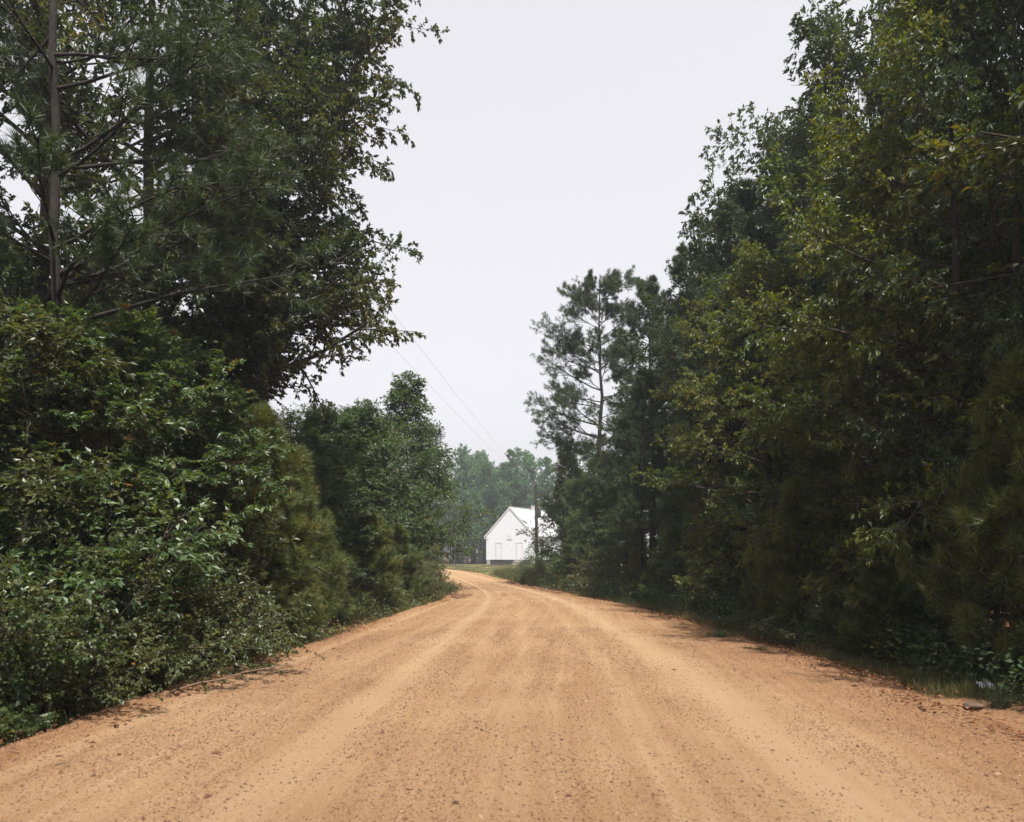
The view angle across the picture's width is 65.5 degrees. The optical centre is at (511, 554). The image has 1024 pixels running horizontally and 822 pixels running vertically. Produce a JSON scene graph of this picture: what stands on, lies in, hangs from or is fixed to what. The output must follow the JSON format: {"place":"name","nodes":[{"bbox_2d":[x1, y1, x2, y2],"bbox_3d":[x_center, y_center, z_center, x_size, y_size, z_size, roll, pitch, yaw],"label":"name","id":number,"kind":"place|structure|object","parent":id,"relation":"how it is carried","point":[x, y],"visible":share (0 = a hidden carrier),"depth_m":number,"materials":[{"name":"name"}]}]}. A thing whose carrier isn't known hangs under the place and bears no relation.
{"place":"outdoors","nodes":[
{"label":"outdoors","id":0,"kind":"place"},
{"bbox_2d":[0,569,1023,821],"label":"dirt road","id":1,"kind":"structure","parent":0,"point":[810,773],"depth_m":6.34,"materials":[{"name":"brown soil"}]},
{"bbox_2d":[162,662,294,693],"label":"fallen branch","id":2,"kind":"object","parent":1,"relation":"on","point":[177,689],"visible":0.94,"depth_m":8.75,"materials":[{"name":"brown wood"}]},
{"bbox_2d":[0,559,1023,747],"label":"ground","id":3,"kind":"structure","parent":0,"point":[1011,715],"depth_m":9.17,"materials":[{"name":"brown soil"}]},
{"bbox_2d":[0,355,40,548],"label":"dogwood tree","id":4,"kind":"object","parent":3,"relation":"on","point":[14,372],"visible":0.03,"depth_m":19.53,"materials":[{"name":"green plant"}]},
{"bbox_2d":[0,297,43,543],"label":"oak tree","id":5,"kind":"object","parent":3,"relation":"on","point":[11,508],"visible":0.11,"depth_m":13.79,"materials":[{"name":"green plant"}]},
{"bbox_2d":[0,703,56,742],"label":"shrub","id":6,"kind":"object","parent":3,"relation":"on","point":[19,717],"visible":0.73,"depth_m":6.90,"materials":[{"name":"green plant"}]},
{"bbox_2d":[0,265,109,529],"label":"oak tree","id":7,"kind":"object","parent":3,"relation":"on","point":[6,290],"visible":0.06,"depth_m":20.98,"materials":[{"name":"green plant"}]},
{"bbox_2d":[0,526,178,724],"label":"shrub","id":8,"kind":"object","parent":3,"relation":"on","point":[31,684],"visible":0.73,"depth_m":7.52,"materials":[{"name":"green plant"}]},
{"bbox_2d":[0,288,202,685],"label":"maple sapling","id":9,"kind":"object","parent":3,"relation":"on","point":[37,330],"visible":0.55,"depth_m":9.77,"materials":[{"name":"green plant"}]},
{"bbox_2d":[8,608,230,701],"bbox_3d":[-4.542,1.171,9.209,2.124,1.255,2.089,0,0,7],"label":"shrub","id":10,"kind":"object","parent":3,"relation":"on","point":[184,643],"visible":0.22,"depth_m":9.19,"materials":[{"name":"green plant"}]},
{"bbox_2d":[0,297,244,544],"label":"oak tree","id":11,"kind":"object","parent":3,"relation":"on","point":[5,464],"depth_m":17.83,"materials":[{"name":"green plant"}]},
{"bbox_2d":[0,298,266,582],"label":"elm tree","id":12,"kind":"object","parent":3,"relation":"on","point":[193,354],"visible":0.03,"depth_m":16.03,"materials":[{"name":"green plant"}]},
{"bbox_2d":[0,442,273,732],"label":"shrub","id":13,"kind":"object","parent":3,"relation":"on","point":[192,550],"visible":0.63,"depth_m":8.89,"materials":[{"name":"green plant"}]},
{"bbox_2d":[0,294,297,684],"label":"sweetgum sapling","id":14,"kind":"object","parent":3,"relation":"on","point":[181,414],"visible":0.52,"depth_m":10.71,"materials":[{"name":"green plant"}]},
{"bbox_2d":[1,317,298,659],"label":"sweetgum sapling","id":15,"kind":"object","parent":3,"relation":"on","point":[220,434],"visible":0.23,"depth_m":11.99,"materials":[{"name":"green plant"}]},
{"bbox_2d":[0,0,302,542],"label":"oak tree","id":16,"kind":"object","parent":3,"relation":"on","point":[68,39],"visible":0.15,"depth_m":16.73,"materials":[{"name":"green plant"}]},
{"bbox_2d":[9,520,302,688],"bbox_3d":[-4.940,0.728,11.100,3.919,2.551,3.986,0,0,-9],"label":"shrub","id":17,"kind":"object","parent":3,"relation":"on","point":[207,610],"visible":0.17,"depth_m":10.79,"materials":[{"name":"green plant"}]},
{"bbox_2d":[111,569,209,686],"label":"sapling","id":18,"kind":"object","parent":3,"relation":"on","point":[187,597],"visible":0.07,"depth_m":10.38,"materials":[{"name":"green plant"}]},
{"bbox_2d":[0,448,324,703],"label":"shrub","id":19,"kind":"object","parent":3,"relation":"on","point":[238,640],"visible":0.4,"depth_m":8.97,"materials":[{"name":"green plant"}]},
{"bbox_2d":[11,441,313,654],"bbox_3d":[-5.800,0.340,12.668,4.960,3.791,5.247,0,0,4],"label":"sapling","id":20,"kind":"object","parent":3,"relation":"on","point":[255,536],"visible":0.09,"depth_m":12.49,"materials":[{"name":"green plant"}]},
{"bbox_2d":[0,0,339,549],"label":"pine tree","id":21,"kind":"object","parent":3,"relation":"on","point":[105,247],"visible":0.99,"depth_m":11.43,"materials":[{"name":"green plant"}]},
{"bbox_2d":[120,398,308,655],"bbox_3d":[-5.398,-0.243,13.274,3.448,4.797,3.249,0,0,21],"label":"maple sapling","id":22,"kind":"object","parent":3,"relation":"on","point":[198,451],"visible":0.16,"depth_m":13.06,"materials":[{"name":"green plant"}]},
{"bbox_2d":[0,0,449,455],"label":"oak tree","id":23,"kind":"object","parent":3,"relation":"on","point":[311,89],"visible":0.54,"depth_m":17.23,"materials":[{"name":"green plant"}]},
{"bbox_2d":[0,574,451,744],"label":"undergrowth","id":24,"kind":"object","parent":3,"relation":"on","point":[41,707],"visible":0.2,"depth_m":9.38,"materials":[{"name":"green plant"}]},
{"bbox_2d":[184,593,274,661],"bbox_3d":[-4.572,1.152,12.329,1.926,1.230,1.942,0,0,-8],"label":"shrub","id":25,"kind":"object","parent":3,"relation":"on","point":[247,617],"visible":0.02,"depth_m":12.31,"materials":[{"name":"green plant"}]},
{"bbox_2d":[177,395,328,621],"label":"young pine","id":26,"kind":"object","parent":3,"relation":"on","point":[298,524],"visible":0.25,"depth_m":14.71,"materials":[{"name":"green plant"}]},
{"bbox_2d":[227,527,328,648],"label":"young pine","id":27,"kind":"object","parent":3,"relation":"on","point":[276,557],"visible":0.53,"depth_m":13.46,"materials":[{"name":"green plant"}]},
{"bbox_2d":[274,405,322,445],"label":"oak tree","id":28,"kind":"object","parent":3,"relation":"on","point":[296,434],"visible":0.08,"depth_m":26.84,"materials":[{"name":"green plant"}]},
{"bbox_2d":[244,441,360,631],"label":"young pine","id":29,"kind":"object","parent":3,"relation":"on","point":[324,537],"visible":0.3,"depth_m":15.86,"materials":[{"name":"green plant"}]},
{"bbox_2d":[265,453,385,619],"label":"sweetgum sapling","id":30,"kind":"object","parent":3,"relation":"on","point":[319,467],"visible":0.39,"depth_m":20.91,"materials":[{"name":"green plant"}]},
{"bbox_2d":[252,425,407,604],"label":"sweetgum sapling","id":31,"kind":"object","parent":3,"relation":"on","point":[316,442],"visible":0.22,"depth_m":23.58,"materials":[{"name":"green plant"}]},
{"bbox_2d":[285,394,381,583],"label":"elm tree","id":32,"kind":"object","parent":3,"relation":"on","point":[309,414],"visible":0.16,"depth_m":27.18,"materials":[{"name":"green plant"}]},
{"bbox_2d":[308,506,365,626],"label":"young pine","id":33,"kind":"object","parent":3,"relation":"on","point":[351,610],"visible":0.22,"depth_m":17.81,"materials":[{"name":"green plant"}]},
{"bbox_2d":[299,408,397,582],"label":"elm tree","id":34,"kind":"object","parent":3,"relation":"on","point":[347,421],"visible":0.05,"depth_m":28.09,"materials":[{"name":"green plant"}]},
{"bbox_2d":[329,505,406,614],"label":"young pine","id":35,"kind":"object","parent":3,"relation":"on","point":[392,571],"visible":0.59,"depth_m":21.34,"materials":[{"name":"green plant"}]},
{"bbox_2d":[331,397,431,581],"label":"dogwood tree","id":36,"kind":"object","parent":3,"relation":"on","point":[369,422],"visible":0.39,"depth_m":28.83,"materials":[{"name":"green plant"}]},
{"bbox_2d":[349,424,439,581],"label":"elm tree","id":37,"kind":"object","parent":3,"relation":"on","point":[390,435],"visible":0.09,"depth_m":31.02,"materials":[{"name":"green plant"}]},
{"bbox_2d":[360,522,435,597],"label":"young pine","id":38,"kind":"object","parent":3,"relation":"on","point":[400,536],"visible":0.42,"depth_m":24.88,"materials":[{"name":"green plant"}]},
{"bbox_2d":[359,545,454,602],"bbox_3d":[-3.412,0.708,27.188,3.200,2.233,3.651,0,0,4],"label":"shrub","id":39,"kind":"object","parent":3,"relation":"on","point":[432,584],"visible":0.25,"depth_m":26.70,"materials":[{"name":"green plant"}]},
{"bbox_2d":[402,486,448,578],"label":"dogwood tree","id":40,"kind":"object","parent":3,"relation":"on","point":[422,509],"visible":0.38,"depth_m":31.33,"materials":[{"name":"green plant"}]},
{"bbox_2d":[356,370,498,574],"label":"dogwood tree","id":41,"kind":"object","parent":3,"relation":"on","point":[403,393],"visible":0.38,"depth_m":32.69,"materials":[{"name":"green plant"}]},
{"bbox_2d":[398,557,462,597],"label":"shrub","id":42,"kind":"object","parent":3,"relation":"on","point":[453,587],"visible":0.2,"depth_m":30.20,"materials":[{"name":"green plant"}]},
{"bbox_2d":[407,415,479,581],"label":"elm tree","id":43,"kind":"object","parent":3,"relation":"on","point":[434,434],"visible":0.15,"depth_m":36.31,"materials":[{"name":"green plant"}]},
{"bbox_2d":[431,484,470,564],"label":"woodland tree","id":44,"kind":"object","parent":3,"relation":"on","point":[456,503],"visible":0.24,"depth_m":135.43,"materials":[{"name":"green plant"}]},
{"bbox_2d":[441,443,481,563],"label":"woodland tree","id":45,"kind":"object","parent":3,"relation":"on","point":[462,458],"visible":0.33,"depth_m":141.47,"materials":[{"name":"green plant"}]},
{"bbox_2d":[452,487,489,563],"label":"woodland tree","id":46,"kind":"object","parent":3,"relation":"on","point":[474,526],"visible":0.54,"depth_m":138.09,"materials":[{"name":"green plant"}]},
{"bbox_2d":[448,453,505,563],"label":"woodland tree","id":47,"kind":"object","parent":3,"relation":"on","point":[474,457],"visible":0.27,"depth_m":149.60,"materials":[{"name":"green plant"}]},
{"bbox_2d":[458,460,511,563],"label":"woodland tree","id":48,"kind":"object","parent":3,"relation":"on","point":[487,469],"visible":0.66,"depth_m":142.38,"materials":[{"name":"green plant"}]},
{"bbox_2d":[472,461,523,534],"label":"woodland tree","id":49,"kind":"object","parent":3,"relation":"on","point":[499,474],"visible":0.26,"depth_m":147.25,"materials":[{"name":"green plant"}]},
{"bbox_2d":[486,449,530,524],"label":"woodland pine","id":50,"kind":"object","parent":3,"relation":"on","point":[512,460],"visible":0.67,"depth_m":145.58,"materials":[{"name":"green plant"}]},
{"bbox_2d":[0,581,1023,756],"bbox_3d":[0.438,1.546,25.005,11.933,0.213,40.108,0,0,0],"label":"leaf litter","id":51,"kind":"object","parent":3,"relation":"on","point":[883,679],"visible":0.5,"depth_m":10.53,"materials":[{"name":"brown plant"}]},
{"bbox_2d":[496,471,546,520],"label":"woodland tree","id":52,"kind":"object","parent":3,"relation":"on","point":[532,477],"visible":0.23,"depth_m":149.06,"materials":[{"name":"green plant"}]},
{"bbox_2d":[492,564,569,585],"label":"tall grass","id":53,"kind":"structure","parent":3,"relation":"on","point":[502,572],"depth_m":44.59,"materials":[{"name":"green plant"}]},
{"bbox_2d":[506,543,558,574],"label":"shrub","id":54,"kind":"object","parent":3,"relation":"on","point":[538,558],"visible":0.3,"depth_m":49.56,"materials":[{"name":"green plant"}]},
{"bbox_2d":[514,452,556,516],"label":"woodland tree","id":55,"kind":"object","parent":3,"relation":"on","point":[530,464],"visible":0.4,"depth_m":151.50,"materials":[{"name":"green plant"}]},
{"bbox_2d":[518,556,565,581],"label":"shrub","id":56,"kind":"object","parent":3,"relation":"on","point":[540,571],"visible":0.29,"depth_m":42.52,"materials":[{"name":"green plant"}]},
{"bbox_2d":[528,456,563,522],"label":"woodland pine","id":57,"kind":"object","parent":3,"relation":"on","point":[547,460],"visible":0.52,"depth_m":145.63,"materials":[{"name":"green plant"}]},
{"bbox_2d":[516,448,611,580],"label":"dogwood tree","id":58,"kind":"object","parent":3,"relation":"on","point":[569,465],"visible":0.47,"depth_m":41.89,"materials":[{"name":"green plant"}]},
{"bbox_2d":[547,475,599,581],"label":"elm tree","id":59,"kind":"object","parent":3,"relation":"on","point":[575,498],"visible":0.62,"depth_m":36.77,"materials":[{"name":"green plant"}]},
{"bbox_2d":[529,450,632,574],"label":"dogwood tree","id":60,"kind":"object","parent":3,"relation":"on","point":[589,463],"visible":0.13,"depth_m":43.38,"materials":[{"name":"green plant"}]},
{"bbox_2d":[542,545,621,585],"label":"shrub","id":61,"kind":"object","parent":3,"relation":"on","point":[557,560],"visible":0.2,"depth_m":37.24,"materials":[{"name":"green plant"}]},
{"bbox_2d":[521,264,666,582],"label":"pine tree","id":62,"kind":"object","parent":3,"relation":"on","point":[583,299],"visible":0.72,"depth_m":37.77,"materials":[{"name":"green plant"}]},
{"bbox_2d":[566,485,625,589],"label":"dogwood tree","id":63,"kind":"object","parent":3,"relation":"on","point":[591,498],"visible":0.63,"depth_m":34.78,"materials":[{"name":"green plant"}]},
{"bbox_2d":[553,540,654,594],"bbox_3d":[4.085,0.704,32.931,4.267,2.621,4.195,0,0,-43],"label":"shrub","id":64,"kind":"object","parent":3,"relation":"on","point":[581,579],"visible":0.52,"depth_m":32.58,"materials":[{"name":"green plant"}]},
{"bbox_2d":[588,485,658,592],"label":"dogwood tree","id":65,"kind":"object","parent":3,"relation":"on","point":[627,546],"visible":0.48,"depth_m":30.77,"materials":[{"name":"green plant"}]},
{"bbox_2d":[596,432,676,580],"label":"pine tree","id":66,"kind":"object","parent":3,"relation":"on","point":[614,488],"visible":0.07,"depth_m":39.42,"materials":[{"name":"green plant"}]},
{"bbox_2d":[594,368,689,602],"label":"pine tree","id":67,"kind":"object","parent":3,"relation":"on","point":[622,478],"visible":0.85,"depth_m":27.26,"materials":[{"name":"green plant"}]},
{"bbox_2d":[582,273,701,573],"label":"pine tree","id":68,"kind":"object","parent":3,"relation":"on","point":[634,316],"visible":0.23,"depth_m":33.67,"materials":[{"name":"green plant"}]},
{"bbox_2d":[611,561,683,600],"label":"shrub","id":69,"kind":"object","parent":3,"relation":"on","point":[640,581],"visible":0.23,"depth_m":27.39,"materials":[{"name":"green plant"}]},
{"bbox_2d":[638,525,702,601],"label":"young pine","id":70,"kind":"object","parent":3,"relation":"on","point":[672,532],"visible":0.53,"depth_m":25.33,"materials":[{"name":"green plant"}]},
{"bbox_2d":[619,240,738,584],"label":"pine tree","id":71,"kind":"object","parent":3,"relation":"on","point":[676,260],"visible":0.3,"depth_m":29.41,"materials":[{"name":"green plant"}]},
{"bbox_2d":[641,403,734,602],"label":"elm tree","id":72,"kind":"object","parent":3,"relation":"on","point":[681,501],"visible":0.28,"depth_m":25.07,"materials":[{"name":"green plant"}]},
{"bbox_2d":[687,528,730,610],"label":"young pine","id":73,"kind":"object","parent":3,"relation":"on","point":[710,555],"visible":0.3,"depth_m":21.35,"materials":[{"name":"green plant"}]},
{"bbox_2d":[673,568,775,621],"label":"shrub","id":74,"kind":"object","parent":3,"relation":"on","point":[705,587],"visible":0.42,"depth_m":20.14,"materials":[{"name":"green plant"}]},
{"bbox_2d":[692,438,780,604],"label":"dogwood tree","id":75,"kind":"object","parent":3,"relation":"on","point":[748,474],"visible":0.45,"depth_m":20.77,"materials":[{"name":"green plant"}]},
{"bbox_2d":[621,186,858,529],"bbox_3d":[7.480,-5.605,26.846,8.047,14.774,7.705,0,0,-15],"label":"oak tree","id":76,"kind":"object","parent":3,"relation":"on","point":[673,309],"visible":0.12,"depth_m":26.20,"materials":[{"name":"green plant"}]},
{"bbox_2d":[656,177,837,582],"bbox_3d":[7.113,-4.888,24.394,5.660,13.270,6.135,0,0,38],"label":"pine tree","id":77,"kind":"object","parent":3,"relation":"on","point":[744,198],"visible":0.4,"depth_m":23.79,"materials":[{"name":"green plant"}]},
{"bbox_2d":[630,238,866,598],"bbox_3d":[6.382,-3.257,20.342,6.042,10.022,6.215,0,0,38],"label":"turning oak tree","id":78,"kind":"object","parent":3,"relation":"on","point":[750,263],"visible":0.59,"depth_m":20.21,"materials":[{"name":"green plant"}]},
{"bbox_2d":[685,262,823,486],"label":"hickory tree","id":79,"kind":"object","parent":3,"relation":"on","point":[692,324],"visible":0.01,"depth_m":27.12,"materials":[{"name":"green plant"}]},
{"bbox_2d":[519,582,1023,697],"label":"verge grass","id":80,"kind":"structure","parent":3,"relation":"on","point":[950,684],"depth_m":11.55,"materials":[{"name":"green plant"}]},
{"bbox_2d":[698,391,850,599],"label":"elm tree","id":81,"kind":"object","parent":3,"relation":"on","point":[729,474],"visible":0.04,"depth_m":23.30,"materials":[{"name":"green plant"}]},
{"bbox_2d":[530,570,1023,703],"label":"undergrowth","id":82,"kind":"object","parent":3,"relation":"on","point":[1008,661],"visible":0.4,"depth_m":11.59,"materials":[{"name":"green plant"}]},
{"bbox_2d":[654,89,913,526],"bbox_3d":[8.769,-5.931,23.614,8.634,15.457,8.409,0,0,-18],"label":"oak tree","id":83,"kind":"object","parent":3,"relation":"on","point":[785,140],"visible":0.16,"depth_m":23.37,"materials":[{"name":"green plant"}]},
{"bbox_2d":[787,454,896,632],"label":"maple sapling","id":84,"kind":"object","parent":3,"relation":"on","point":[821,482],"visible":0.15,"depth_m":14.71,"materials":[{"name":"green plant"}]},
{"bbox_2d":[774,584,933,656],"bbox_3d":[5.514,1.097,13.108,2.336,1.257,2.048,0,0,-18],"label":"shrub","id":85,"kind":"object","parent":3,"relation":"on","point":[828,643],"visible":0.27,"depth_m":13.08,"materials":[{"name":"green plant"}]},
{"bbox_2d":[693,106,1020,568],"bbox_3d":[10.271,-5.593,23.349,9.163,14.764,8.924,0,0,37],"label":"oak tree","id":86,"kind":"object","parent":3,"relation":"on","point":[719,384],"visible":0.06,"depth_m":22.62,"materials":[{"name":"green plant"}]},
{"bbox_2d":[710,117,1008,614],"bbox_3d":[6.952,-3.264,15.134,6.051,10.037,6.224,0,0,-18],"label":"turning oak tree","id":87,"kind":"object","parent":3,"relation":"on","point":[784,369],"visible":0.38,"depth_m":14.71,"materials":[{"name":"green plant"}]},
{"bbox_2d":[727,0,1023,658],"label":"turning oak tree","id":88,"kind":"object","parent":3,"relation":"on","point":[915,18],"visible":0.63,"depth_m":12.20,"materials":[{"name":"green plant"}]},
{"bbox_2d":[749,0,1021,611],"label":"hickory tree","id":89,"kind":"object","parent":3,"relation":"on","point":[824,38],"visible":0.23,"depth_m":18.49,"materials":[{"name":"green plant"}]},
{"bbox_2d":[774,0,1021,624],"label":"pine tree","id":90,"kind":"object","parent":3,"relation":"on","point":[869,101],"visible":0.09,"depth_m":16.97,"materials":[{"name":"green plant"}]},
{"bbox_2d":[884,660,940,686],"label":"grass tuft","id":91,"kind":"object","parent":3,"relation":"on","point":[916,678],"visible":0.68,"depth_m":9.74,"materials":[{"name":"green plant"}]},
{"bbox_2d":[809,0,1023,623],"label":"oak tree","id":92,"kind":"object","parent":3,"relation":"on","point":[1009,41],"visible":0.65,"depth_m":11.51,"materials":[{"name":"green plant"}]},
{"bbox_2d":[831,380,1002,644],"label":"dogwood tree","id":93,"kind":"object","parent":3,"relation":"on","point":[904,443],"visible":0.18,"depth_m":13.89,"materials":[{"name":"green plant"}]},
{"bbox_2d":[850,569,1011,659],"bbox_3d":[6.617,1.004,12.492,2.486,1.637,2.465,0,0,-41],"label":"shrub","id":94,"kind":"object","parent":3,"relation":"on","point":[923,614],"visible":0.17,"depth_m":12.38,"materials":[{"name":"green plant"}]},
{"bbox_2d":[847,18,1023,368],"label":"oak tree","id":95,"kind":"object","parent":3,"relation":"on","point":[958,163],"visible":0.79,"depth_m":10.10,"materials":[{"name":"green plant"}]},
{"bbox_2d":[850,87,1023,619],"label":"hickory tree","id":96,"kind":"object","parent":3,"relation":"on","point":[930,124],"visible":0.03,"depth_m":16.07,"materials":[{"name":"green plant"}]},
{"bbox_2d":[900,622,1015,675],"bbox_3d":[6.012,1.297,10.940,1.407,0.757,1.233,0,0,-24],"label":"shrub","id":97,"kind":"object","parent":3,"relation":"on","point":[959,660],"visible":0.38,"depth_m":10.93,"materials":[{"name":"green plant"}]},
{"bbox_2d":[894,318,1023,683],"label":"young pine","id":98,"kind":"object","parent":3,"relation":"on","point":[1008,378],"visible":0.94,"depth_m":9.47,"materials":[{"name":"green plant"}]},
{"bbox_2d":[943,56,1023,432],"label":"hickory tree","id":99,"kind":"object","parent":3,"relation":"on","point":[987,230],"visible":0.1,"depth_m":13.55,"materials":[{"name":"green plant"}]},
{"bbox_2d":[962,673,1022,708],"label":"grass tuft","id":100,"kind":"object","parent":3,"relation":"on","point":[998,703],"visible":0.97,"depth_m":8.41,"materials":[{"name":"green plant"}]},
{"bbox_2d":[1004,83,1023,112],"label":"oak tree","id":101,"kind":"object","parent":3,"relation":"on","point":[1018,99],"visible":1,"depth_m":8.18,"materials":[{"name":"green plant"}]},
{"bbox_2d":[0,0,1023,558],"label":"sky","id":102,"kind":"structure","parent":0,"point":[554,140],"materials":[{"name":"white"}]},
{"bbox_2d":[484,506,562,564],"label":"white house","id":103,"kind":"structure","parent":0,"point":[505,544],"depth_m":126.42,"materials":[{"name":"wood"}]},
{"bbox_2d":[429,564,675,581],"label":"lawn grass","id":104,"kind":"structure","parent":0,"point":[472,569],"depth_m":92.53,"materials":[{"name":"green plant"}]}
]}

